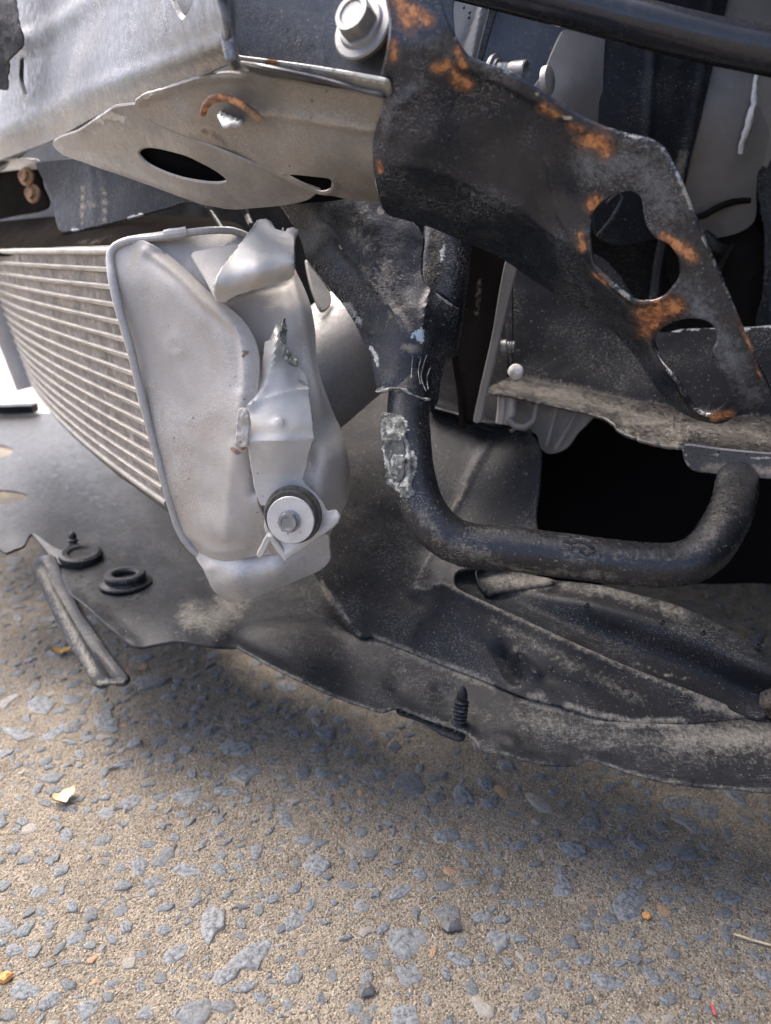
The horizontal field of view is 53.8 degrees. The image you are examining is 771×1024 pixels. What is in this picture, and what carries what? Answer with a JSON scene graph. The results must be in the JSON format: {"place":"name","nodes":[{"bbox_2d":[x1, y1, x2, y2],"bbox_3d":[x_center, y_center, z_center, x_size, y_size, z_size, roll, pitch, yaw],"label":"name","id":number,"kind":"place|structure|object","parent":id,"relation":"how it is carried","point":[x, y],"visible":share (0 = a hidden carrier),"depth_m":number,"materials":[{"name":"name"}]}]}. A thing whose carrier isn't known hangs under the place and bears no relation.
{"place":"outdoors","nodes":[
{"label":"outdoors","id":0,"kind":"place"},
{"bbox_2d":[0,351,50,412],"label":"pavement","id":1,"kind":"structure","parent":0,"point":[9,393],"depth_m":1.99,"materials":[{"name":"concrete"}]},
{"bbox_2d":[0,447,770,1023],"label":"ground","id":2,"kind":"structure","parent":0,"point":[228,837],"depth_m":0.52,"materials":[{"name":"beige asphalt"}]},
{"bbox_2d":[0,971,13,983],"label":"pebble","id":3,"kind":"object","parent":2,"relation":"on","point":[6,976],"visible":1,"depth_m":0.43,"materials":[{"name":"stone"}]},
{"bbox_2d":[50,646,70,653],"bbox_3d":[-0.327,0.140,0.769,0.022,0.008,0.010,-7,21,-18],"label":"leaf","id":4,"kind":"object","parent":2,"relation":"on","point":[59,650],"visible":0.83,"depth_m":0.77,"materials":[{"name":"plant"}]},
{"bbox_2d":[52,785,75,801],"bbox_3d":[-0.242,0.212,0.569,0.015,0.008,0.015,0,20,0],"label":"leaf","id":5,"kind":"object","parent":2,"relation":"on","point":[63,795],"visible":1,"depth_m":0.57,"materials":[{"name":"beige plant"}]},
{"bbox_2d":[357,982,374,996],"bbox_3d":[-0.011,0.268,0.426,0.010,0.006,0.008,0,20,0],"label":"pebble","id":6,"kind":"object","parent":2,"relation":"on","point":[366,989],"visible":1,"depth_m":0.42,"materials":[{"name":"stone"}]},
{"bbox_2d":[0,0,770,793],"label":"damaged car","id":7,"kind":"object","parent":2,"relation":"on","point":[408,358],"visible":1,"depth_m":0.51,"materials":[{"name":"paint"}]},
{"bbox_2d":[441,916,462,932],"bbox_3d":[0.040,0.252,0.466,0.013,0.009,0.010,-6,21,-15],"label":"pebble","id":8,"kind":"object","parent":2,"relation":"on","point":[450,924],"visible":1,"depth_m":0.46,"materials":[{"name":"stone"}]},
{"bbox_2d":[642,912,651,919],"bbox_3d":[0.163,0.251,0.473,0.006,0.005,0.005,0,20,0],"label":"pebble","id":9,"kind":"object","parent":2,"relation":"on","point":[647,915],"visible":1,"depth_m":0.47,"materials":[{"name":"stone"}]},
{"bbox_2d":[734,933,770,945],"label":"twig","id":10,"kind":"object","parent":2,"relation":"on","point":[754,940],"visible":1,"depth_m":0.46,"materials":[{"name":"wood"}]}
]}

